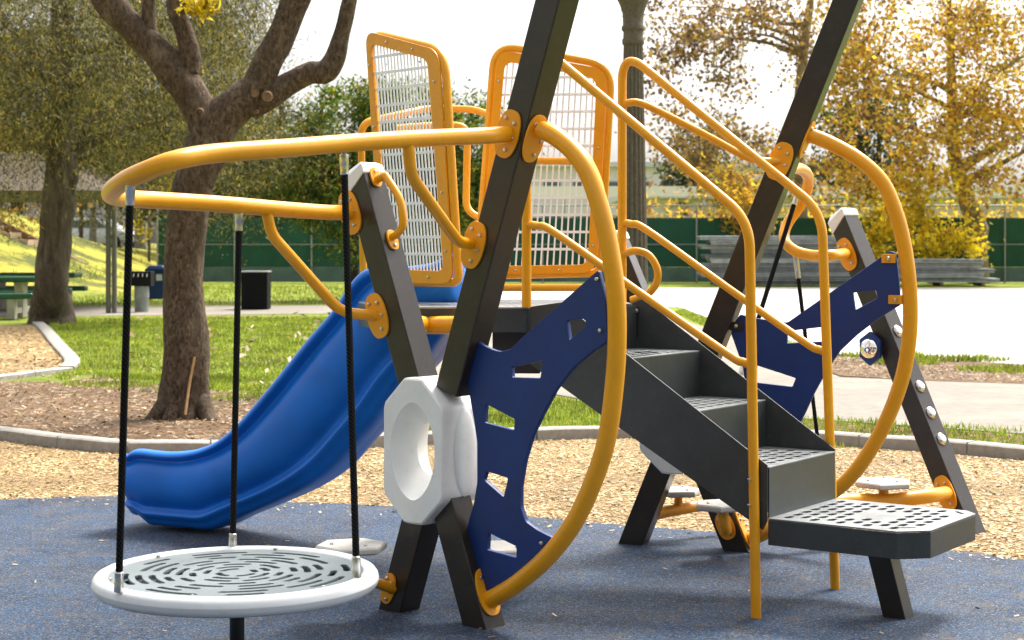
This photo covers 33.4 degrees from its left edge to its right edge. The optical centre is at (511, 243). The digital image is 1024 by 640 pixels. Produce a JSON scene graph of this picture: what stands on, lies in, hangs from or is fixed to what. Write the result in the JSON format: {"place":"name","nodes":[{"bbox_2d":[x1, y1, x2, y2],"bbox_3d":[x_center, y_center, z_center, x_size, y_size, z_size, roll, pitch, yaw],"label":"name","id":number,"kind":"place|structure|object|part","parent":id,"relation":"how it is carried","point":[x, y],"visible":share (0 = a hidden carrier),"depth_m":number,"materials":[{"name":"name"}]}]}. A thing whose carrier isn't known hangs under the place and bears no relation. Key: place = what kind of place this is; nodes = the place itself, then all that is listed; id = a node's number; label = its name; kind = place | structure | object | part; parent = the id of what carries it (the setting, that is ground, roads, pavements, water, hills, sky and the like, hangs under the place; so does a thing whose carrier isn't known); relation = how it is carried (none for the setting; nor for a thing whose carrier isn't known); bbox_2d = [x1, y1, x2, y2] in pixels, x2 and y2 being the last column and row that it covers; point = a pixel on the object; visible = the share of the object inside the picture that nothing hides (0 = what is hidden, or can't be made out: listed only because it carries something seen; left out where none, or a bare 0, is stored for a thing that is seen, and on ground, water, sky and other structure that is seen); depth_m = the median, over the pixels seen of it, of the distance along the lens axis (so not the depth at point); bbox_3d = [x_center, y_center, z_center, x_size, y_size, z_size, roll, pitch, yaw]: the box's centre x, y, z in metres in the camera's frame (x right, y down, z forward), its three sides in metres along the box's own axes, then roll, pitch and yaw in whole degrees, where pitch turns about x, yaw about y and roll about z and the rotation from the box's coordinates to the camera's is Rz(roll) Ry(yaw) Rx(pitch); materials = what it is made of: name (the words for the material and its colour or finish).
{"place":"outdoors","nodes":[
{"label":"outdoors","id":0,"kind":"place"},
{"bbox_2d":[0,377,258,442],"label":"leaf litter ground","id":1,"kind":"structure","parent":0,"point":[180,433],"depth_m":15.72,"materials":[{"name":"soil"}]},
{"bbox_2d":[184,356,195,414],"bbox_3d":[-2.853,1.258,15.073,0.041,0.507,0.190,0,0,18],"label":"stick","id":2,"kind":"object","parent":1,"relation":"on","point":[189,385],"visible":1,"depth_m":15.09,"materials":[{"name":"brown wood"}]},
{"bbox_2d":[90,0,356,420],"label":"forked tree","id":3,"kind":"object","parent":1,"relation":"on","point":[260,88],"visible":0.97,"depth_m":15.22,"materials":[{"name":"brown plant"}]},
{"bbox_2d":[69,255,344,304],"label":"grass","id":4,"kind":"structure","parent":0,"point":[226,289],"depth_m":51.50,"materials":[{"name":"green plant"}]},
{"bbox_2d":[0,496,1023,639],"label":"rubber surface","id":5,"kind":"object","parent":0,"point":[698,588],"visible":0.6,"depth_m":7.59,"materials":[{"name":"blue rubber"}]},
{"bbox_2d":[4,498,1014,561],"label":"stray chips","id":6,"kind":"object","parent":5,"relation":"on","point":[544,521],"visible":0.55,"depth_m":9.41,"materials":[{"name":"brown wood"}]},
{"bbox_2d":[16,540,1022,639],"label":"stray chips","id":7,"kind":"object","parent":5,"relation":"on","point":[552,613],"visible":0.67,"depth_m":7.09,"materials":[{"name":"brown wood"}]},
{"bbox_2d":[101,0,986,629],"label":"playground structure","id":8,"kind":"object","parent":5,"relation":"on","point":[617,348],"visible":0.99,"depth_m":7.51,"materials":[{"name":"dark bronze metal"},{"name":"yellow painted metal"},{"name":"blue plastic"}]},
{"bbox_2d":[91,153,378,639],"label":"spinner disc","id":9,"kind":"object","parent":8,"relation":"hanging from","point":[233,582],"visible":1,"depth_m":6.02,"materials":[{"name":"white plastic"}]},
{"bbox_2d":[738,196,818,435],"bbox_3d":[1.483,0.550,9.425,0.561,1.704,0.086,0,0,-22],"label":"hanging rope","id":10,"kind":"object","parent":8,"relation":"hanging from","point":[778,255],"visible":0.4,"depth_m":9.44,"materials":[{"name":"fabric"}]},
{"bbox_2d":[0,437,1023,559],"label":"wood chip ground","id":11,"kind":"structure","parent":0,"point":[79,477],"depth_m":11.18,"materials":[{"name":"beige wood"}]},
{"bbox_2d":[0,208,1023,434],"bbox_3d":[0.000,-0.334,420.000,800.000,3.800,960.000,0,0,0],"label":"ground","id":12,"kind":"structure","parent":0,"point":[18,260],"depth_m":54.48,"materials":[{"name":"green plant"}]},
{"bbox_2d":[0,276,34,318],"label":"picnic table","id":13,"kind":"object","parent":12,"relation":"on","point":[18,301],"visible":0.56,"depth_m":35.24,"materials":[{"name":"concrete"}]},
{"bbox_2d":[0,325,61,373],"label":"chip play area","id":14,"kind":"object","parent":12,"relation":"on","point":[38,344],"depth_m":25.22,"materials":[{"name":"brown wood"}]},
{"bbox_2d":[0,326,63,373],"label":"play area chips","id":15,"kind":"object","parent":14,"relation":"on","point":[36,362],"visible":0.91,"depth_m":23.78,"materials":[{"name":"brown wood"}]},
{"bbox_2d":[0,367,72,380],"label":"kerb","id":16,"kind":"structure","parent":12,"relation":"on","point":[30,373],"depth_m":20.01,"materials":[{"name":"concrete"}]},
{"bbox_2d":[0,220,86,263],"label":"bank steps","id":17,"kind":"structure","parent":12,"relation":"on","point":[32,240],"depth_m":60.80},
{"bbox_2d":[0,109,100,238],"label":"dark tree","id":18,"kind":"object","parent":12,"relation":"on","point":[23,206],"visible":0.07,"depth_m":60.99,"materials":[{"name":"green plant"}]},
{"bbox_2d":[32,321,79,368],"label":"kerb","id":19,"kind":"structure","parent":12,"relation":"on","point":[66,353],"depth_m":25.00,"materials":[{"name":"concrete"}]},
{"bbox_2d":[0,69,114,213],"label":"evergreen tree","id":20,"kind":"object","parent":12,"relation":"on","point":[17,203],"visible":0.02,"depth_m":91.57,"materials":[{"name":"green plant"}]},
{"bbox_2d":[0,152,156,312],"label":"picnic shelter","id":21,"kind":"object","parent":12,"relation":"on","point":[108,260],"visible":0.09,"depth_m":37.95,"materials":[{"name":"grey metal"}]},
{"bbox_2d":[42,121,127,237],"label":"pale tree","id":22,"kind":"object","parent":12,"relation":"on","point":[80,230],"visible":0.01,"depth_m":77.92,"materials":[{"name":"green plant"}]},
{"bbox_2d":[27,83,143,217],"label":"evergreen tree","id":23,"kind":"object","parent":12,"relation":"on","point":[126,124],"depth_m":94.52,"materials":[{"name":"green plant"}]},
{"bbox_2d":[72,217,134,247],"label":"parked car","id":24,"kind":"object","parent":12,"relation":"on","point":[100,235],"visible":0.13,"depth_m":82.17,"materials":[{"name":"white paint"}]},
{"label":"side window","id":25,"kind":"part","parent":24,"relation":"part of","materials":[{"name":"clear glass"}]},
{"bbox_2d":[89,127,131,242],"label":"pale tree","id":26,"kind":"object","parent":12,"relation":"on","point":[92,239],"visible":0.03,"depth_m":79.85,"materials":[{"name":"green plant"}]},
{"bbox_2d":[107,123,124,247],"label":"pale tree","id":27,"kind":"object","parent":12,"relation":"on","point":[119,221],"visible":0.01,"depth_m":83.83,"materials":[{"name":"green plant"}]},
{"bbox_2d":[111,132,147,249],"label":"pale tree","id":28,"kind":"object","parent":12,"relation":"on","point":[140,245],"visible":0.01,"depth_m":81.73,"materials":[{"name":"green plant"}]},
{"bbox_2d":[121,137,175,261],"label":"yellow sapling","id":29,"kind":"object","parent":12,"relation":"on","point":[149,240],"visible":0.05,"depth_m":71.59,"materials":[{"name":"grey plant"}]},
{"bbox_2d":[0,0,305,324],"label":"drooping tree","id":30,"kind":"object","parent":12,"relation":"on","point":[66,141],"visible":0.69,"depth_m":32.62,"materials":[{"name":"green plant"}]},
{"bbox_2d":[145,265,163,299],"bbox_3d":[-9.624,1.077,46.289,0.560,0.947,0.560,0,0,0],"label":"recycling bin","id":31,"kind":"object","parent":12,"relation":"on","point":[156,291],"visible":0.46,"depth_m":46.04,"materials":[{"name":"blue plastic"}]},
{"bbox_2d":[55,367,278,401],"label":"grass","id":32,"kind":"structure","parent":12,"relation":"on","point":[132,382],"depth_m":18.86,"materials":[{"name":"green plant"}]},
{"bbox_2d":[0,0,371,277],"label":"drooping tree","id":33,"kind":"object","parent":12,"relation":"on","point":[245,188],"visible":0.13,"depth_m":45.12,"materials":[{"name":"green plant"}]},
{"bbox_2d":[100,93,290,230],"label":"evergreen tree","id":34,"kind":"object","parent":12,"relation":"on","point":[161,212],"visible":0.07,"depth_m":77.42,"materials":[{"name":"green plant"}]},
{"bbox_2d":[0,355,440,416],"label":"fallen leaves","id":35,"kind":"object","parent":12,"relation":"on","point":[144,374],"visible":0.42,"depth_m":19.25,"materials":[{"name":"brown plant"}]},
{"bbox_2d":[129,311,330,384],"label":"stray leaves","id":36,"kind":"object","parent":12,"relation":"on","point":[247,347],"visible":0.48,"depth_m":27.07,"materials":[{"name":"brown plant"}]},
{"bbox_2d":[213,96,344,217],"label":"evergreen tree","id":37,"kind":"object","parent":12,"relation":"on","point":[289,115],"visible":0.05,"depth_m":79.74,"materials":[{"name":"green plant"}]},
{"bbox_2d":[49,307,706,430],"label":"grass","id":38,"kind":"structure","parent":12,"relation":"on","point":[592,414],"depth_m":25.31,"materials":[{"name":"green plant"}]},
{"bbox_2d":[245,61,546,281],"bbox_3d":[-3.292,-1.747,47.186,8.371,6.598,4.892,0,0,-29],"label":"bushy tree","id":39,"kind":"object","parent":12,"relation":"on","point":[360,114],"visible":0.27,"depth_m":46.39,"materials":[{"name":"green plant"}]},
{"bbox_2d":[0,426,1023,459],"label":"kerb","id":40,"kind":"structure","parent":12,"relation":"on","point":[111,445],"depth_m":12.86,"materials":[{"name":"concrete"}]},
{"bbox_2d":[0,335,1023,443],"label":"fallen leaves","id":41,"kind":"object","parent":12,"relation":"on","point":[175,422],"visible":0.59,"depth_m":16.18,"materials":[{"name":"brown plant"}]},
{"bbox_2d":[0,305,1023,432],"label":"footpath","id":42,"kind":"structure","parent":12,"relation":"on","point":[988,404],"depth_m":17.69,"materials":[{"name":"concrete"}]},
{"bbox_2d":[0,272,87,309],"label":"picnic table","id":43,"kind":"object","parent":42,"relation":"on","point":[3,302],"visible":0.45,"depth_m":39.80,"materials":[{"name":"green painted metal"}]},
{"bbox_2d":[131,271,153,311],"bbox_3d":[-8.389,1.120,38.715,0.460,0.961,0.470,0,0,0],"label":"barbecue grill","id":44,"kind":"object","parent":42,"relation":"on","point":[142,282],"visible":0.87,"depth_m":38.59,"materials":[{"name":"black metal"}]},
{"bbox_2d":[241,271,271,308],"bbox_3d":[-6.039,1.102,40.260,0.650,0.897,0.630,0,0,0],"label":"utility box","id":45,"kind":"object","parent":42,"relation":"on","point":[255,289],"visible":0.86,"depth_m":39.96,"materials":[{"name":"black paint"}]},
{"bbox_2d":[156,205,1023,282],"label":"windscreen fence","id":46,"kind":"object","parent":12,"relation":"on","point":[1006,258],"visible":0.28,"depth_m":67.00,"materials":[{"name":"green fabric"}]},
{"bbox_2d":[646,114,751,216],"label":"distant tree","id":47,"kind":"object","parent":12,"relation":"on","point":[671,181],"visible":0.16,"depth_m":119.00,"materials":[{"name":"yellow plant"}]},
{"bbox_2d":[677,152,781,242],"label":"thin tree","id":48,"kind":"object","parent":12,"relation":"on","point":[743,196],"visible":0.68,"depth_m":66.37,"materials":[{"name":"beige plant"}]},
{"bbox_2d":[614,0,866,217],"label":"thin tree","id":49,"kind":"object","parent":12,"relation":"on","point":[801,51],"visible":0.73,"depth_m":71.16,"materials":[{"name":"beige plant"}]},
{"bbox_2d":[709,281,844,285],"bbox_3d":[10.253,1.474,62.514,5.918,0.164,1.232,0,0,0],"label":"metal panel","id":50,"kind":"object","parent":12,"relation":"on","point":[794,283],"visible":0.48,"depth_m":61.94,"materials":[{"name":"metal"}]},
{"bbox_2d":[720,277,850,281],"bbox_3d":[10.196,1.307,62.413,5.749,0.169,1.200,0,0,0],"label":"metal panel","id":51,"kind":"object","parent":50,"relation":"on","point":[842,279],"visible":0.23,"depth_m":61.82,"materials":[{"name":"metal"}]},
{"bbox_2d":[697,272,849,276],"bbox_3d":[9.882,1.140,62.487,6.100,0.181,1.200,0,0,0],"label":"metal panel","id":52,"kind":"object","parent":51,"relation":"on","point":[781,274],"visible":0.42,"depth_m":61.90,"materials":[{"name":"metal"}]},
{"bbox_2d":[707,267,847,271],"bbox_3d":[10.092,0.973,62.551,6.139,0.180,1.200,0,0,0],"label":"metal panel","id":53,"kind":"object","parent":52,"relation":"on","point":[809,269],"visible":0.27,"depth_m":61.96,"materials":[{"name":"metal"}]},
{"bbox_2d":[700,263,842,266],"bbox_3d":[9.821,0.805,62.572,5.716,0.152,1.232,0,0,0],"label":"metal panel","id":54,"kind":"object","parent":53,"relation":"on","point":[771,264],"visible":0.44,"depth_m":62.00,"materials":[{"name":"metal"}]},
{"bbox_2d":[706,258,840,262],"bbox_3d":[10.061,0.638,62.562,5.732,0.156,1.200,0,0,0],"label":"metal panel","id":55,"kind":"object","parent":54,"relation":"on","point":[763,260],"visible":0.39,"depth_m":61.97,"materials":[{"name":"metal"}]},
{"bbox_2d":[701,254,792,257],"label":"metal panel","id":56,"kind":"object","parent":55,"relation":"on","point":[730,255],"visible":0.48,"depth_m":61.92,"materials":[{"name":"metal"}]},
{"bbox_2d":[707,249,873,253],"bbox_3d":[10.169,0.303,62.533,5.938,0.174,1.200,0,0,0],"label":"metal panel","id":57,"kind":"object","parent":56,"relation":"on","point":[766,251],"visible":0.38,"depth_m":61.94,"materials":[{"name":"metal"}]},
{"bbox_2d":[698,245,835,248],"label":"metal panel","id":58,"kind":"object","parent":57,"relation":"on","point":[767,246],"visible":0.51,"depth_m":62.02,"materials":[{"name":"metal"}]},
{"bbox_2d":[706,240,836,244],"bbox_3d":[10.032,-0.031,62.383,5.733,0.173,1.200,0,0,0],"label":"metal panel","id":59,"kind":"object","parent":58,"relation":"on","point":[794,242],"visible":0.31,"depth_m":61.79,"materials":[{"name":"metal"}]},
{"bbox_2d":[696,236,835,239],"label":"metal panel","id":60,"kind":"object","parent":59,"relation":"on","point":[770,238],"visible":0.48,"depth_m":61.88,"materials":[{"name":"metal"}]},
{"bbox_2d":[531,186,1023,217],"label":"white railing","id":61,"kind":"object","parent":12,"relation":"on","point":[656,190],"visible":0.07,"depth_m":91.95,"materials":[{"name":"plastic"}]},
{"bbox_2d":[609,196,1023,217],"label":"building","id":62,"kind":"structure","parent":12,"relation":"on","point":[662,200],"depth_m":118.00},
{"bbox_2d":[611,178,1023,217],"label":"hedge","id":63,"kind":"object","parent":12,"relation":"on","point":[988,215],"visible":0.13,"depth_m":87.95,"materials":[{"name":"yellow plant"}]},
{"bbox_2d":[806,100,890,213],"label":"distant tree","id":64,"kind":"object","parent":12,"relation":"on","point":[860,136],"visible":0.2,"depth_m":119.21,"materials":[{"name":"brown plant"}]},
{"bbox_2d":[831,63,933,211],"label":"distant tree","id":65,"kind":"object","parent":12,"relation":"on","point":[877,147],"visible":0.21,"depth_m":118.83,"materials":[{"name":"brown plant"}]},
{"bbox_2d":[768,0,1023,283],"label":"sycamore tree","id":66,"kind":"object","parent":12,"relation":"on","point":[956,114],"visible":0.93,"depth_m":62.51,"materials":[{"name":"beige plant"}]},
{"bbox_2d":[788,342,1023,382],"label":"dirt strip","id":67,"kind":"object","parent":12,"relation":"on","point":[973,376],"visible":0.36,"depth_m":20.51,"materials":[{"name":"brown soil"}]},
{"bbox_2d":[838,349,1023,373],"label":"grass","id":68,"kind":"structure","parent":67,"relation":"on","point":[922,358],"depth_m":22.32,"materials":[{"name":"green plant"}]},
{"bbox_2d":[801,414,1023,447],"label":"grass","id":69,"kind":"structure","parent":12,"relation":"on","point":[1001,432],"depth_m":14.08,"materials":[{"name":"green plant"}]},
{"bbox_2d":[829,153,1004,283],"bbox_3d":[14.927,-1.016,64.067,6.512,5.136,3.324,0,0,-9],"label":"golden bush","id":70,"kind":"object","parent":12,"relation":"on","point":[965,244],"visible":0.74,"depth_m":63.97,"materials":[{"name":"beige plant"}]},
{"bbox_2d":[932,282,943,285],"bbox_3d":[15.600,1.490,62.500,0.120,0.120,1.200,0,0,0],"label":"timber bearer","id":71,"kind":"object","parent":12,"relation":"on","point":[939,284],"visible":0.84,"depth_m":62.18,"materials":[{"name":"brown wood"}]},
{"bbox_2d":[973,283,984,285],"bbox_3d":[17.100,1.490,62.500,0.120,0.120,1.200,0,0,0],"label":"timber bearer","id":72,"kind":"object","parent":12,"relation":"on","point":[980,284],"visible":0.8,"depth_m":62.21,"materials":[{"name":"brown wood"}]},
{"bbox_3d":[14.000,1.490,62.500,0.120,0.120,1.200,0,0,0],"label":"timber bearer","id":73,"kind":"object","parent":12,"relation":"on","visible":0},
{"bbox_2d":[899,278,999,282],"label":"metal panel","id":74,"kind":"object","parent":73,"relation":"on","point":[963,280],"visible":0.69,"depth_m":61.98,"materials":[{"name":"metal"}]},
{"bbox_2d":[899,273,983,277],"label":"metal panel","id":75,"kind":"object","parent":74,"relation":"on","point":[949,275],"visible":0.59,"depth_m":61.84,"materials":[{"name":"metal"}]},
{"bbox_2d":[898,268,994,272],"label":"metal panel","id":76,"kind":"object","parent":75,"relation":"on","point":[954,270],"visible":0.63,"depth_m":61.92,"materials":[{"name":"metal"}]},
{"bbox_2d":[898,263,982,267],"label":"metal panel","id":77,"kind":"object","parent":76,"relation":"on","point":[944,265],"visible":0.57,"depth_m":62.01,"materials":[{"name":"metal"}]},
{"bbox_2d":[897,258,984,262],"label":"metal panel","id":78,"kind":"object","parent":77,"relation":"on","point":[949,260],"visible":0.6,"depth_m":61.88,"materials":[{"name":"metal"}]},
{"bbox_2d":[1,0,1023,243],"label":"sky","id":79,"kind":"structure","parent":0,"point":[468,32],"materials":[{"name":"white"}]},
{"bbox_2d":[470,161,809,217],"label":"white building","id":80,"kind":"structure","parent":0,"point":[650,171],"depth_m":150.00,"materials":[{"name":"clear glass"}]},
{"bbox_2d":[543,182,560,185],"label":"window","id":81,"kind":"structure","parent":80,"relation":"in","point":[548,183],"depth_m":149.90,"materials":[{"name":"grey glass"}]},
{"bbox_2d":[572,182,581,185],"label":"window","id":82,"kind":"structure","parent":80,"relation":"in","point":[573,183],"depth_m":149.90,"materials":[{"name":"grey glass"}]},
{"bbox_2d":[609,181,617,185],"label":"window","id":83,"kind":"structure","parent":80,"relation":"in","point":[611,183],"depth_m":149.90,"materials":[{"name":"grey glass"}]},
{"bbox_2d":[501,288,1023,363],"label":"plaza","id":84,"kind":"structure","parent":0,"point":[975,321],"depth_m":38.98,"materials":[{"name":"concrete"}]},
{"bbox_2d":[617,0,648,284],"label":"lamp post","id":85,"kind":"object","parent":84,"relation":"on","point":[633,26],"visible":0.51,"depth_m":17.10,"materials":[{"name":"metal"}]}
]}

